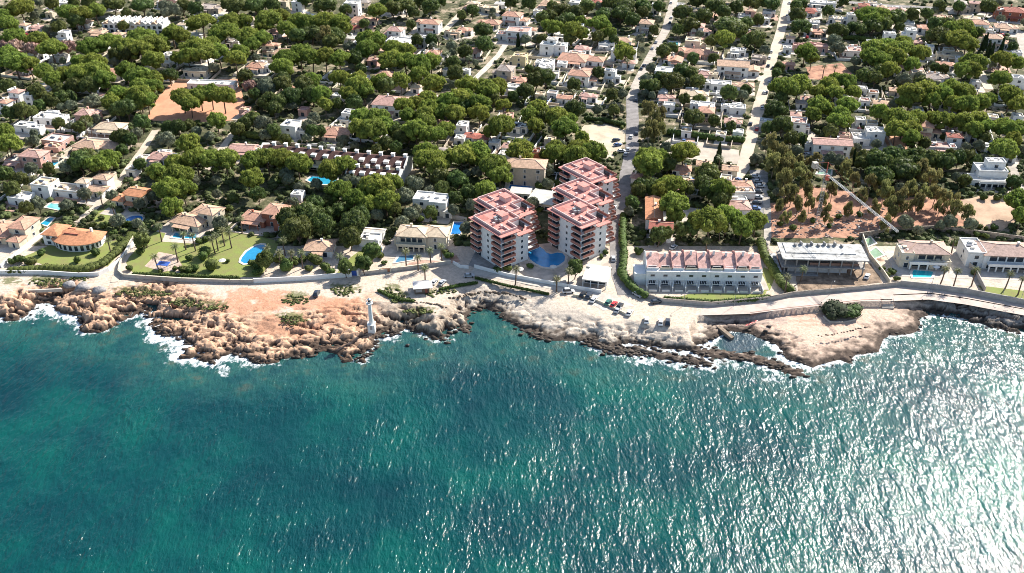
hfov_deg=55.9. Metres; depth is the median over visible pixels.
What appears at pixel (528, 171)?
villa
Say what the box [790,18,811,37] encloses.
leafy tree
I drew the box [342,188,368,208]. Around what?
pine tree
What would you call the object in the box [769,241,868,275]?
unfinished building
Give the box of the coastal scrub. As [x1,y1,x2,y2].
[29,276,456,324]
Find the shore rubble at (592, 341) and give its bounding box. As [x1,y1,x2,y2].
[3,299,1017,377]
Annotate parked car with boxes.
[432,278,437,284]
[437,279,446,285]
[464,273,474,277]
[578,291,586,297]
[584,292,592,298]
[589,296,597,302]
[604,299,611,305]
[609,301,617,307]
[611,255,615,261]
[613,307,621,313]
[616,302,623,307]
[625,309,633,315]
[644,316,648,323]
[650,299,661,304]
[658,318,662,325]
[669,244,677,249]
[751,174,760,177]
[751,205,760,209]
[752,200,761,204]
[756,183,765,187]
[864,273,870,279]
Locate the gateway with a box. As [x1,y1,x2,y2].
[351,270,358,275]
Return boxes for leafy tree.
[0,78,16,92]
[0,105,16,122]
[0,165,14,181]
[3,179,21,195]
[10,171,28,190]
[12,101,28,118]
[18,200,34,215]
[26,104,38,116]
[27,82,46,99]
[33,98,45,111]
[41,91,53,109]
[42,161,54,174]
[43,0,58,10]
[46,96,60,108]
[50,19,66,31]
[51,82,65,92]
[51,117,65,132]
[53,89,69,102]
[64,77,80,94]
[66,13,85,31]
[66,89,76,99]
[66,149,92,176]
[67,0,79,5]
[71,120,85,132]
[77,75,99,93]
[77,147,97,171]
[79,114,92,126]
[80,0,95,6]
[100,0,125,14]
[107,46,121,61]
[108,100,125,121]
[109,131,114,141]
[113,128,129,143]
[115,143,128,158]
[116,98,137,120]
[117,20,129,31]
[120,7,131,15]
[121,46,140,61]
[122,132,136,147]
[131,0,154,15]
[132,113,150,133]
[132,158,146,169]
[132,232,150,251]
[160,120,170,132]
[161,68,178,85]
[168,118,187,136]
[177,0,189,15]
[184,118,195,133]
[187,1,203,14]
[220,0,228,11]
[225,0,247,14]
[230,121,244,134]
[237,68,253,81]
[237,116,251,130]
[243,110,259,128]
[245,0,265,14]
[247,88,261,99]
[248,186,266,205]
[255,249,274,271]
[256,96,268,111]
[262,91,274,101]
[265,0,280,9]
[265,123,281,140]
[266,100,281,119]
[270,93,287,107]
[272,74,291,90]
[275,70,290,77]
[275,204,297,225]
[279,133,291,144]
[279,214,315,243]
[281,87,302,104]
[287,28,306,43]
[293,74,313,92]
[295,201,324,218]
[297,0,310,7]
[301,24,319,44]
[301,84,316,106]
[304,124,319,140]
[306,194,324,206]
[308,210,335,236]
[312,0,323,11]
[316,124,326,138]
[320,0,336,11]
[322,33,339,47]
[322,193,333,207]
[323,205,334,220]
[325,26,345,43]
[332,97,343,110]
[332,202,347,219]
[337,260,352,277]
[338,3,351,15]
[338,225,361,250]
[339,209,367,231]
[345,48,362,64]
[345,93,362,108]
[350,204,370,220]
[354,63,366,72]
[355,254,372,274]
[359,18,369,28]
[361,241,381,260]
[371,143,382,153]
[376,76,395,93]
[378,135,393,151]
[379,0,392,4]
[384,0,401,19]
[385,201,401,219]
[387,121,401,137]
[389,140,402,152]
[392,129,408,143]
[399,0,415,16]
[406,18,415,29]
[407,6,419,18]
[411,34,423,48]
[413,0,424,8]
[421,0,440,16]
[423,204,437,220]
[425,33,437,43]
[429,166,449,183]
[434,180,450,193]
[438,0,446,8]
[446,55,461,66]
[447,64,463,79]
[447,169,468,190]
[448,191,462,205]
[457,9,466,19]
[457,44,472,61]
[457,98,471,119]
[459,183,477,198]
[466,4,479,18]
[473,21,493,36]
[475,36,492,55]
[485,93,499,107]
[504,0,517,10]
[507,90,518,105]
[516,82,534,101]
[521,0,536,12]
[524,64,533,72]
[526,70,543,91]
[532,66,540,72]
[535,10,550,21]
[536,33,547,43]
[536,107,549,125]
[537,68,555,89]
[538,148,545,158]
[545,9,557,19]
[547,0,556,8]
[551,2,569,15]
[554,15,566,23]
[559,11,576,21]
[563,34,576,48]
[565,99,585,116]
[567,4,583,15]
[567,77,580,91]
[568,258,582,278]
[579,0,595,16]
[591,30,604,45]
[592,66,604,79]
[594,7,610,19]
[601,0,613,7]
[605,87,617,102]
[607,104,619,118]
[608,34,618,43]
[611,4,631,24]
[612,0,635,11]
[624,12,639,27]
[625,194,639,208]
[631,182,647,198]
[633,177,646,197]
[635,0,651,10]
[636,6,648,17]
[639,79,647,89]
[645,177,656,195]
[646,78,661,90]
[649,24,658,35]
[649,225,667,246]
[653,0,665,11]
[653,70,665,79]
[656,42,671,61]
[660,72,685,93]
[662,157,676,174]
[663,225,673,242]
[666,42,678,55]
[672,4,692,18]
[672,23,683,38]
[673,62,688,78]
[674,221,688,237]
[678,92,690,107]
[678,179,694,194]
[679,16,700,35]
[679,22,689,37]
[683,108,704,129]
[683,221,699,235]
[684,65,698,84]
[686,51,699,65]
[689,0,702,6]
[689,12,699,20]
[690,73,706,87]
[692,94,705,100]
[693,173,713,189]
[694,161,719,179]
[696,8,712,22]
[698,179,713,202]
[705,0,725,15]
[705,33,716,48]
[708,53,719,63]
[708,113,720,125]
[711,192,727,205]
[713,16,741,30]
[716,4,730,17]
[720,84,738,101]
[725,21,748,38]
[725,191,731,204]
[726,120,736,133]
[728,0,743,16]
[740,16,753,27]
[740,33,750,47]
[740,83,751,99]
[742,0,762,8]
[747,29,765,48]
[752,13,764,25]
[761,0,780,9]
[761,120,772,133]
[764,100,788,118]
[771,67,781,76]
[771,115,793,135]
[772,62,785,71]
[774,91,787,104]
[783,129,798,148]
[788,7,806,20]
[790,0,802,7]
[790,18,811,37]
[797,0,807,7]
[798,132,807,144]
[821,4,834,19]
[822,122,839,137]
[827,22,843,34]
[838,0,848,8]
[839,24,849,35]
[847,21,858,34]
[854,155,869,173]
[855,23,867,35]
[855,67,870,85]
[855,149,868,157]
[863,165,894,184]
[864,18,882,36]
[866,150,885,166]
[867,70,883,87]
[867,147,880,152]
[873,63,882,73]
[876,153,896,166]
[881,16,893,32]
[882,145,904,158]
[885,155,920,181]
[890,8,908,27]
[895,22,905,33]
[902,149,908,156]
[906,7,919,20]
[907,146,924,155]
[909,155,928,172]
[912,75,933,83]
[917,136,931,148]
[919,149,938,166]
[920,7,934,19]
[926,28,936,42]
[927,16,942,28]
[929,25,952,46]
[929,62,940,71]
[932,0,946,13]
[935,152,956,171]
[937,30,954,46]
[939,63,949,73]
[942,16,955,23]
[945,147,955,153]
[952,0,965,14]
[953,149,966,168]
[958,174,972,187]
[964,149,976,166]
[969,153,982,163]
[975,26,985,38]
[977,131,990,141]
[979,0,998,16]
[1005,174,1022,190]
[1008,42,1018,50]
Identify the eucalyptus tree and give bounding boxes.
[315,24,330,45]
[640,100,657,115]
[640,119,659,143]
[645,107,665,129]
[656,121,665,143]
[658,105,666,117]
[761,131,778,151]
[763,148,773,163]
[764,151,780,177]
[775,155,797,173]
[775,198,783,218]
[776,143,791,157]
[776,167,792,188]
[778,210,791,227]
[779,184,794,209]
[782,151,794,169]
[786,182,799,206]
[792,161,813,188]
[793,194,802,216]
[796,153,805,163]
[797,209,806,227]
[803,180,813,201]
[804,192,815,212]
[805,151,822,172]
[816,190,828,213]
[819,202,833,224]
[825,181,838,202]
[839,159,852,178]
[843,201,852,220]
[849,147,856,157]
[849,171,860,192]
[855,187,868,210]
[864,172,877,194]
[867,197,880,220]
[875,178,894,206]
[879,212,891,232]
[882,194,899,217]
[893,186,912,215]
[904,178,917,200]
[909,192,925,215]
[914,182,932,200]
[916,158,930,181]
[921,168,943,188]
[929,183,946,205]
[932,198,949,219]
[940,190,960,212]
[946,198,964,215]
[961,203,975,219]
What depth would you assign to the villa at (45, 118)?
505.58 m
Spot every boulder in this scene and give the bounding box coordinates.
[62,280,75,288]
[74,281,89,291]
[92,286,106,293]
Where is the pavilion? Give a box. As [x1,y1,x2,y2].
[582,264,611,289]
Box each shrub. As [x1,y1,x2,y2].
[7,258,15,263]
[12,254,25,261]
[23,256,36,264]
[37,248,45,255]
[73,256,80,262]
[90,247,100,255]
[107,229,117,235]
[115,236,124,241]
[125,265,132,270]
[135,247,144,253]
[177,265,186,271]
[185,254,192,260]
[185,265,192,272]
[191,264,198,271]
[194,237,202,243]
[202,235,209,240]
[225,204,233,211]
[226,192,238,201]
[247,259,254,265]
[252,262,262,268]
[252,267,262,274]
[273,254,284,262]
[278,257,293,271]
[289,255,298,265]
[298,254,306,262]
[304,265,313,270]
[306,252,322,264]
[319,261,330,270]
[325,267,335,273]
[415,214,424,221]
[444,252,454,257]
[493,266,501,272]
[503,265,511,270]
[526,263,533,267]
[535,181,542,188]
[553,179,560,185]
[633,247,643,254]
[637,228,647,235]
[776,221,784,225]
[789,224,796,230]
[819,299,850,319]
[835,213,842,218]
[846,302,863,317]
[856,211,863,216]
[888,268,896,274]
[973,229,981,236]
[979,192,988,199]
[981,233,990,238]
[990,223,998,229]
[993,193,1002,199]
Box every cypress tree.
[70,91,77,109]
[516,33,518,46]
[715,141,721,162]
[801,135,804,149]
[851,148,856,165]
[979,35,986,51]
[984,40,991,56]
[987,42,995,57]
[999,37,1004,50]
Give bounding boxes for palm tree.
[80,118,88,134]
[95,190,103,208]
[102,236,112,251]
[106,201,115,214]
[150,253,158,268]
[154,223,161,241]
[170,242,180,261]
[178,231,187,249]
[187,231,196,250]
[205,235,215,253]
[211,231,219,250]
[217,226,225,245]
[224,228,232,247]
[236,215,243,233]
[274,248,283,264]
[277,236,286,255]
[286,250,294,267]
[295,248,305,268]
[335,252,343,272]
[401,248,409,265]
[412,253,421,270]
[420,263,429,279]
[426,247,433,262]
[436,243,445,260]
[458,37,466,43]
[512,264,521,284]
[553,275,561,291]
[564,267,573,286]
[702,236,711,250]
[715,154,724,170]
[783,273,790,292]
[798,265,807,281]
[940,265,949,284]
[950,235,960,253]
[953,267,962,285]
[970,266,980,285]
[1004,270,1015,288]
[1017,275,1023,294]
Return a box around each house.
[0,97,12,113]
[7,86,24,103]
[18,21,30,30]
[23,92,37,105]
[41,10,57,20]
[44,142,64,158]
[56,29,74,40]
[95,90,104,95]
[104,171,117,182]
[112,30,126,37]
[123,165,141,182]
[135,154,149,170]
[176,20,186,29]
[191,30,205,38]
[210,14,222,23]
[231,106,251,119]
[268,28,286,39]
[278,0,291,9]
[290,0,306,13]
[290,189,305,203]
[297,106,310,120]
[332,92,344,101]
[339,117,349,127]
[341,33,354,44]
[346,23,364,35]
[360,0,370,14]
[366,56,379,68]
[405,82,422,95]
[418,35,428,48]
[442,67,447,75]
[444,120,469,140]
[454,134,465,144]
[460,0,480,9]
[462,68,470,76]
[464,130,480,140]
[472,134,488,145]
[488,138,500,152]
[494,0,506,10]
[498,150,507,158]
[501,141,509,149]
[503,112,513,117]
[506,122,528,137]
[511,75,526,83]
[531,9,542,16]
[532,91,545,100]
[538,135,555,147]
[547,90,558,102]
[551,70,561,81]
[553,92,572,106]
[557,60,569,71]
[606,47,621,62]
[616,60,635,71]
[630,171,642,182]
[633,47,638,63]
[645,195,665,237]
[652,2,660,16]
[656,92,675,105]
[657,88,667,99]
[663,101,679,114]
[670,163,691,175]
[681,127,694,141]
[696,158,711,166]
[704,49,717,59]
[709,71,717,79]
[714,130,727,145]
[720,163,738,180]
[720,174,731,180]
[724,116,742,130]
[726,128,743,144]
[737,12,750,18]
[745,7,756,17]
[759,117,772,132]
[762,9,777,20]
[779,45,791,57]
[782,34,795,45]
[782,60,795,72]
[787,9,793,23]
[790,110,801,117]
[795,98,807,110]
[800,94,811,106]
[802,28,812,38]
[803,140,811,154]
[809,19,819,28]
[826,15,842,24]
[838,131,849,138]
[842,12,856,25]
[851,116,866,128]
[858,85,867,96]
[859,97,870,109]
[862,119,877,132]
[867,89,878,101]
[868,1,876,5]
[871,98,889,108]
[873,3,886,7]
[882,31,896,38]
[885,85,899,98]
[901,27,916,39]
[910,69,925,82]
[912,106,925,113]
[913,38,923,44]
[925,44,934,53]
[942,47,954,50]
[944,130,963,148]
[962,132,977,143]
[969,0,986,15]
[969,78,984,92]
[979,28,993,37]
[980,142,994,155]
[985,63,1010,72]
[987,113,998,120]
[1002,156,1019,167]
[1009,74,1023,89]
[1010,50,1022,56]
[1010,112,1023,120]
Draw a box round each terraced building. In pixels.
[103,15,168,33]
[260,141,412,178]
[345,163,404,190]
[632,249,763,293]
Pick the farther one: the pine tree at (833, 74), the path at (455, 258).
the pine tree at (833, 74)
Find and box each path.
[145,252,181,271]
[162,233,197,243]
[397,255,459,271]
[469,253,519,273]
[518,243,611,287]
[680,208,700,221]
[749,170,767,213]
[913,278,978,286]
[988,279,1023,289]
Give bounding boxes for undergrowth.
[0,0,1023,245]
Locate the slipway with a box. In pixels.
[717,325,733,339]
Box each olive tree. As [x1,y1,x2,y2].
[13,79,22,88]
[23,137,31,145]
[24,162,37,174]
[28,135,39,147]
[29,10,39,20]
[29,129,38,135]
[31,195,46,213]
[34,0,43,8]
[41,24,52,36]
[50,63,58,71]
[56,103,65,111]
[58,161,73,174]
[58,198,73,209]
[59,57,66,63]
[64,99,77,111]
[65,121,72,131]
[76,188,91,202]
[83,92,102,108]
[92,113,101,122]
[105,189,118,198]
[108,56,119,65]
[108,213,125,228]
[130,127,142,141]
[131,218,142,228]
[132,197,145,208]
[146,12,154,16]
[146,190,160,202]
[155,131,175,148]
[158,0,172,8]
[160,7,171,16]
[168,3,182,18]
[190,126,201,134]
[192,174,201,185]
[203,131,214,140]
[208,62,219,74]
[210,175,221,185]
[211,215,228,228]
[212,189,221,197]
[239,164,250,170]
[252,53,260,61]
[253,115,272,129]
[257,79,275,93]
[258,129,271,141]
[259,76,271,81]
[278,37,284,43]
[278,166,294,177]
[282,173,293,184]
[284,196,299,207]
[287,102,297,112]
[293,181,305,189]
[300,118,315,129]
[301,133,311,142]
[307,111,319,121]
[310,177,322,190]
[317,141,327,149]
[336,142,344,148]
[337,134,349,144]
[341,173,351,181]
[342,41,355,50]
[348,63,354,69]
[349,141,359,148]
[350,175,360,186]
[369,209,383,221]
[394,215,409,227]
[395,187,414,207]
[404,175,424,191]
[404,208,419,222]
[410,203,422,213]
[423,184,434,191]
[428,41,437,49]
[446,41,456,49]
[448,203,458,214]
[449,48,456,55]
[449,80,456,88]
[459,221,471,236]
[462,169,470,176]
[465,198,476,214]
[470,166,482,176]
[472,59,478,65]
[488,12,495,18]
[520,34,530,46]
[526,196,539,207]
[532,34,538,44]
[537,95,546,101]
[541,178,553,189]
[546,162,554,175]
[547,125,553,135]
[592,104,602,115]
[594,1,602,9]
[607,81,614,87]
[617,88,627,100]
[618,104,624,112]
[623,205,633,215]
[635,34,644,43]
[638,47,644,52]
[639,73,653,79]
[641,89,648,96]
[641,142,652,147]
[645,62,655,73]
[648,91,655,99]
[654,15,663,22]
[659,141,671,151]
[684,77,690,84]
[695,30,703,36]
[737,89,748,101]
[749,152,762,166]
[758,45,770,54]
[760,144,768,153]
[772,187,779,196]
[791,144,803,156]
[824,153,834,162]
[827,33,842,43]
[829,40,846,54]
[832,154,845,168]
[850,56,860,65]
[853,143,861,151]
[871,139,881,147]
[888,98,902,107]
[893,182,904,191]
[895,72,911,84]
[897,213,914,228]
[912,225,923,234]
[914,71,925,77]
[927,60,935,69]
[932,6,939,13]
[934,219,945,229]
[942,213,957,226]
[951,172,961,181]
[961,142,970,149]
[962,217,978,229]
[973,139,985,150]
[981,153,989,161]
[989,61,996,67]
[995,0,1004,6]
[995,14,1006,21]
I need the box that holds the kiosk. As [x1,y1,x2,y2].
[412,280,432,293]
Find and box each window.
[399,247,425,249]
[400,237,421,242]
[519,220,524,227]
[521,202,526,209]
[585,280,604,284]
[596,212,602,219]
[661,280,668,284]
[674,280,681,285]
[687,280,693,285]
[738,281,745,285]
[750,281,758,286]
[918,255,941,259]
[980,184,1006,187]
[986,265,1023,269]
[989,256,1023,261]
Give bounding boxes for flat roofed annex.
[510,186,531,199]
[528,188,555,211]
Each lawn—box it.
[25,240,122,265]
[94,205,109,223]
[126,231,277,276]
[337,251,362,272]
[682,291,766,299]
[762,267,773,290]
[977,285,1023,298]
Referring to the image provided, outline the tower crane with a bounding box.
[811,161,898,230]
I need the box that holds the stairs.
[881,299,894,308]
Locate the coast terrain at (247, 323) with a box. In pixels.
[0,246,1023,376]
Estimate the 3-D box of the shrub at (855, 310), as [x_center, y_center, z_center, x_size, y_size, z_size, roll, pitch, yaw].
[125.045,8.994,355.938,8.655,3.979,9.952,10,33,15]
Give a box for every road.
[0,227,47,267]
[74,130,158,222]
[110,244,135,281]
[205,118,238,169]
[440,14,458,31]
[473,40,509,78]
[610,96,638,294]
[626,0,677,99]
[732,0,790,178]
[759,186,771,289]
[836,0,992,14]
[979,71,992,88]
[1008,166,1023,188]
[1016,31,1023,57]
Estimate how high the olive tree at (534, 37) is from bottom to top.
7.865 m
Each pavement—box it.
[470,268,633,310]
[699,286,1023,314]
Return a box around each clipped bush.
[197,246,211,254]
[197,251,208,259]
[203,258,219,270]
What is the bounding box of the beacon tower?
[366,298,375,332]
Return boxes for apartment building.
[468,188,540,268]
[547,157,620,261]
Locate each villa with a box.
[0,215,41,253]
[2,148,51,176]
[5,190,34,211]
[8,62,39,77]
[13,121,45,137]
[25,23,49,33]
[28,53,48,59]
[30,176,59,203]
[32,110,72,128]
[33,133,75,149]
[39,82,51,91]
[40,223,106,251]
[42,0,67,9]
[47,53,69,64]
[51,177,92,202]
[66,19,94,31]
[67,136,118,157]
[73,106,106,130]
[74,173,114,204]
[82,28,108,39]
[88,119,129,137]
[100,185,161,216]
[103,54,122,66]
[106,7,123,11]
[110,68,124,82]
[147,149,176,165]
[150,0,176,9]
[157,203,231,240]
[160,51,179,68]
[181,66,213,78]
[186,79,237,89]
[191,58,213,64]
[194,3,227,16]
[223,38,239,48]
[229,142,260,162]
[230,202,291,237]
[245,60,270,75]
[258,41,280,55]
[262,46,289,59]
[280,119,304,143]
[294,238,336,265]
[322,124,356,145]
[341,108,354,126]
[342,0,365,18]
[348,227,386,250]
[350,14,381,28]
[370,93,415,121]
[375,68,411,90]
[376,223,454,260]
[380,10,407,17]
[380,35,417,53]
[383,24,405,40]
[408,17,442,35]
[412,190,451,223]
[423,48,445,58]
[432,119,449,126]
[442,29,466,40]
[457,25,474,38]
[459,47,482,58]
[476,17,503,31]
[477,4,500,16]
[491,26,535,46]
[492,63,515,82]
[501,9,529,27]
[503,83,519,96]
[505,156,548,189]
[507,52,527,69]
[522,24,542,38]
[529,13,539,23]
[532,148,540,158]
[535,58,556,70]
[536,0,559,9]
[537,36,568,56]
[539,63,559,74]
[553,31,577,42]
[555,50,614,69]
[562,67,600,89]
[569,0,580,5]
[572,43,594,55]
[576,23,591,39]
[579,90,603,105]
[584,15,593,28]
[595,40,614,51]
[601,68,625,85]
[616,35,634,45]
[630,17,654,35]
[634,24,657,36]
[648,219,675,250]
[654,66,673,73]
[657,55,683,67]
[669,46,709,60]
[674,87,709,102]
[682,104,719,127]
[683,36,709,49]
[687,6,717,20]
[687,23,711,39]
[690,100,720,117]
[697,69,711,78]
[702,79,731,92]
[712,90,733,102]
[714,58,761,80]
[716,102,745,118]
[726,47,748,59]
[727,178,754,200]
[729,196,752,222]
[731,80,754,95]
[749,54,766,67]
[752,17,771,27]
[791,41,834,55]
[791,116,814,139]
[805,6,821,18]
[807,0,842,11]
[808,136,853,159]
[811,27,827,40]
[830,94,850,105]
[839,44,861,57]
[849,126,886,150]
[850,1,869,11]
[883,239,972,278]
[887,6,905,11]
[892,19,914,31]
[895,65,923,74]
[907,52,935,62]
[916,24,928,35]
[920,121,941,141]
[925,141,956,151]
[926,71,949,82]
[933,14,952,17]
[934,122,957,129]
[935,51,963,61]
[935,59,954,72]
[938,103,967,112]
[948,0,971,15]
[954,237,1023,279]
[958,157,1012,192]
[963,14,980,19]
[971,18,993,28]
[977,32,1009,51]
[984,4,1023,23]
[993,21,1019,36]
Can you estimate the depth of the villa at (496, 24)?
645.65 m
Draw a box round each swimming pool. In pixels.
[41,216,55,226]
[44,202,59,210]
[125,214,144,220]
[170,231,183,238]
[182,232,198,239]
[238,243,265,264]
[305,175,338,184]
[392,254,415,263]
[450,221,463,235]
[507,184,533,189]
[527,246,567,268]
[815,169,832,175]
[861,236,877,246]
[866,247,885,258]
[909,269,935,277]
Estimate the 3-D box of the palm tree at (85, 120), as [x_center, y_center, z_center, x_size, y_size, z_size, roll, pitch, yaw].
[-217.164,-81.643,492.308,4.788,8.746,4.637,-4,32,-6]
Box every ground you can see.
[0,0,1023,245]
[148,79,244,121]
[582,124,625,157]
[660,138,739,163]
[770,186,964,237]
[796,263,881,290]
[806,63,851,79]
[884,136,906,149]
[958,195,1015,230]
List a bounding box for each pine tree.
[0,8,10,16]
[0,15,19,29]
[0,27,25,41]
[0,39,6,47]
[0,43,19,54]
[0,51,30,78]
[0,123,14,134]
[0,132,24,156]
[5,38,24,49]
[6,0,34,20]
[21,56,39,79]
[22,41,39,57]
[23,30,48,43]
[32,62,54,77]
[34,37,67,63]
[41,70,63,86]
[54,4,78,17]
[57,65,69,81]
[58,40,76,53]
[64,62,90,78]
[68,5,96,28]
[70,54,82,63]
[75,36,104,54]
[79,52,107,63]
[84,59,110,75]
[84,154,110,172]
[87,2,106,24]
[92,69,116,90]
[96,149,121,170]
[97,33,122,52]
[100,91,120,116]
[107,85,126,99]
[111,37,136,50]
[114,60,135,84]
[122,65,152,81]
[124,84,151,112]
[126,26,156,40]
[127,39,154,58]
[129,77,146,87]
[133,97,146,113]
[139,91,157,114]
[141,49,165,68]
[143,34,169,51]
[144,79,163,101]
[145,69,163,91]
[145,163,165,181]
[151,176,186,198]
[159,33,170,51]
[159,196,183,216]
[160,162,194,179]
[161,23,180,48]
[164,153,184,167]
[169,51,182,69]
[169,87,191,113]
[171,27,190,42]
[174,132,201,151]
[175,46,199,67]
[177,177,197,205]
[178,35,209,62]
[178,93,200,117]
[180,146,205,176]
[184,12,217,37]
[191,85,211,110]
[194,42,222,64]
[198,148,221,175]
[203,82,218,109]
[204,35,220,43]
[206,111,226,135]
[207,22,238,46]
[207,29,222,42]
[207,86,236,113]
[211,148,239,176]
[212,42,229,68]
[217,11,241,24]
[223,50,246,72]
[230,44,249,66]
[233,26,258,44]
[238,13,252,28]
[238,166,264,187]
[240,150,262,168]
[241,79,256,90]
[243,36,262,52]
[252,29,272,43]
[253,8,282,29]
[254,18,267,30]
[255,148,277,175]
[268,57,293,74]
[271,48,299,74]
[272,147,292,169]
[273,8,290,19]
[276,20,296,43]
[284,152,312,179]
[287,12,301,25]
[290,43,310,69]
[296,13,315,27]
[301,48,321,71]
[305,72,321,85]
[311,85,331,109]
[314,11,335,26]
[316,46,333,71]
[317,96,333,117]
[317,157,341,181]
[323,179,351,202]
[328,49,350,69]
[328,69,349,87]
[330,12,350,26]
[330,154,357,175]
[337,19,352,34]
[338,85,357,98]
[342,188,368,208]
[344,75,372,94]
[347,118,364,143]
[348,70,366,77]
[348,106,368,120]
[355,29,378,43]
[355,39,380,58]
[357,83,374,105]
[357,173,395,195]
[358,116,387,144]
[358,194,376,211]
[362,108,390,119]
[367,2,386,24]
[371,72,386,83]
[372,31,386,53]
[373,189,400,216]
[377,49,404,70]
[379,115,394,129]
[381,40,403,52]
[385,172,403,188]
[392,71,410,94]
[393,97,415,109]
[396,52,413,74]
[398,42,416,53]
[398,107,416,121]
[401,118,427,144]
[405,54,430,70]
[408,65,429,84]
[410,95,424,109]
[412,141,438,167]
[413,148,443,179]
[414,105,433,118]
[415,113,436,125]
[417,125,435,141]
[418,90,436,99]
[418,98,438,111]
[420,74,446,93]
[424,51,441,73]
[426,155,450,173]
[428,126,447,148]
[433,103,452,119]
[435,91,459,104]
[436,121,455,142]
[437,149,452,164]
[444,104,466,126]
[444,143,477,170]
[450,88,469,104]
[454,74,478,92]
[459,140,470,166]
[467,102,489,126]
[469,93,492,110]
[470,140,490,154]
[474,151,489,174]
[474,179,495,197]
[475,79,499,94]
[478,153,511,171]
[483,125,500,138]
[486,165,513,189]
[488,114,515,140]
[492,76,507,87]
[494,80,505,95]
[495,98,511,112]
[504,139,534,157]
[513,137,533,148]
[520,105,539,121]
[526,116,543,138]
[528,99,548,110]
[540,19,549,34]
[541,143,564,167]
[544,139,565,149]
[545,105,568,125]
[546,19,563,36]
[550,115,578,141]
[560,20,585,45]
[563,145,591,162]
[566,138,587,147]
[567,112,577,121]
[574,15,586,25]
[574,130,589,139]
[577,27,589,44]
[582,140,608,162]
[585,14,611,29]
[602,25,616,37]
[613,43,636,60]
[614,40,629,47]
[631,146,663,164]
[632,152,662,175]
[651,181,672,196]
[656,176,666,181]
[657,190,689,216]
[660,148,670,170]
[662,175,687,194]
[665,208,685,225]
[669,141,700,164]
[687,208,699,236]
[691,205,727,237]
[709,177,735,195]
[714,29,735,54]
[714,224,728,241]
[717,204,742,234]
[730,215,754,244]
[741,210,768,237]
[767,76,799,95]
[788,74,812,98]
[794,42,816,66]
[804,51,819,69]
[805,106,822,127]
[807,94,831,121]
[808,83,827,96]
[818,76,839,87]
[822,102,834,121]
[825,84,844,101]
[826,112,847,127]
[828,72,839,77]
[829,104,850,126]
[834,73,856,89]
[835,95,860,113]
[844,85,861,97]
[844,114,854,130]
[853,5,879,20]
[859,46,878,66]
[861,39,887,51]
[862,12,884,34]
[867,50,892,66]
[869,103,888,119]
[876,7,892,17]
[879,61,901,83]
[880,37,895,43]
[881,106,900,123]
[883,118,908,145]
[886,46,907,64]
[887,40,916,64]
[890,108,919,139]
[895,35,913,41]
[895,95,912,107]
[896,82,926,110]
[901,128,922,147]
[902,56,921,74]
[902,120,922,145]
[908,44,931,59]
[910,108,927,123]
[916,79,940,106]
[920,91,944,109]
[926,110,935,120]
[928,111,952,128]
[936,83,953,110]
[941,78,960,87]
[942,20,962,30]
[942,94,958,112]
[945,29,971,51]
[946,112,955,131]
[952,82,976,96]
[953,60,973,81]
[953,110,977,133]
[954,34,979,54]
[954,94,979,111]
[956,19,975,31]
[958,51,990,70]
[962,120,984,142]
[966,60,982,81]
[968,28,977,36]
[971,110,988,121]
[973,93,991,110]
[980,118,995,131]
[984,92,998,111]
[986,70,1012,91]
[987,137,1020,158]
[989,50,1014,69]
[992,117,1008,137]
[995,119,1023,134]
[999,83,1009,90]
[999,84,1023,112]
[1002,187,1023,218]
[1005,131,1022,145]
[1007,94,1023,112]
[1010,56,1023,73]
[1011,206,1023,228]
[1016,119,1023,135]
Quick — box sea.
[0,295,1023,572]
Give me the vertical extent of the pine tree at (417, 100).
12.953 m
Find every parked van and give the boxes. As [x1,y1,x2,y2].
[313,290,319,296]
[562,287,574,293]
[665,318,669,325]
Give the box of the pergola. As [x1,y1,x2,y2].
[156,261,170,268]
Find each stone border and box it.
[411,301,446,307]
[448,291,526,300]
[818,326,867,336]
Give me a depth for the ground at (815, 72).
576.13 m
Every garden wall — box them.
[0,153,66,179]
[0,172,34,199]
[0,227,48,267]
[0,241,133,276]
[1,69,35,79]
[10,120,60,140]
[24,115,75,132]
[24,133,71,156]
[25,288,62,292]
[40,56,70,66]
[41,147,71,161]
[51,138,132,160]
[61,116,115,133]
[76,123,111,140]
[77,93,97,107]
[110,81,125,85]
[118,236,253,282]
[144,63,183,70]
[163,74,183,83]
[171,68,220,81]
[182,56,223,65]
[233,62,277,78]
[251,48,271,59]
[253,272,351,282]
[266,137,312,145]
[274,89,306,104]
[307,138,359,148]
[319,70,351,84]
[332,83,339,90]
[349,134,388,143]
[361,58,379,69]
[361,260,450,274]
[366,100,405,123]
[374,81,411,92]
[399,84,410,96]
[438,129,478,143]
[452,215,466,221]
[453,261,468,268]
[457,50,490,61]
[474,264,600,292]
[494,173,556,191]
[497,133,534,140]
[499,87,534,98]
[501,58,536,71]
[528,46,556,60]
[544,74,566,84]
[544,90,566,105]
[547,97,580,107]
[548,33,579,45]
[549,53,616,70]
[556,74,606,92]
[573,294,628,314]
[574,95,606,107]
[591,42,609,53]
[596,77,629,87]
[604,53,621,65]
[647,281,900,305]
[657,103,682,117]
[670,90,716,108]
[672,135,698,144]
[677,106,723,125]
[680,114,721,130]
[683,52,718,64]
[686,195,705,198]
[705,131,732,148]
[722,48,752,61]
[750,299,876,315]
[788,100,804,112]
[823,314,862,322]
[834,52,862,61]
[848,118,871,131]
[854,99,874,111]
[858,225,1023,240]
[862,234,890,282]
[881,87,891,100]
[893,293,1022,308]
[900,280,1023,303]
[927,61,955,75]
[941,129,961,132]
[951,128,993,142]
[969,262,985,290]
[988,91,1006,106]
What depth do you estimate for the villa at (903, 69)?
570.60 m
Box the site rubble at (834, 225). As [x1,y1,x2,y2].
[771,201,885,239]
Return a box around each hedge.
[5,230,135,273]
[97,219,131,228]
[132,271,240,278]
[237,131,279,140]
[377,288,415,301]
[438,281,477,289]
[474,276,549,294]
[584,115,626,126]
[617,267,648,298]
[618,212,628,269]
[663,294,770,303]
[667,128,745,142]
[755,237,795,292]
[840,34,876,40]

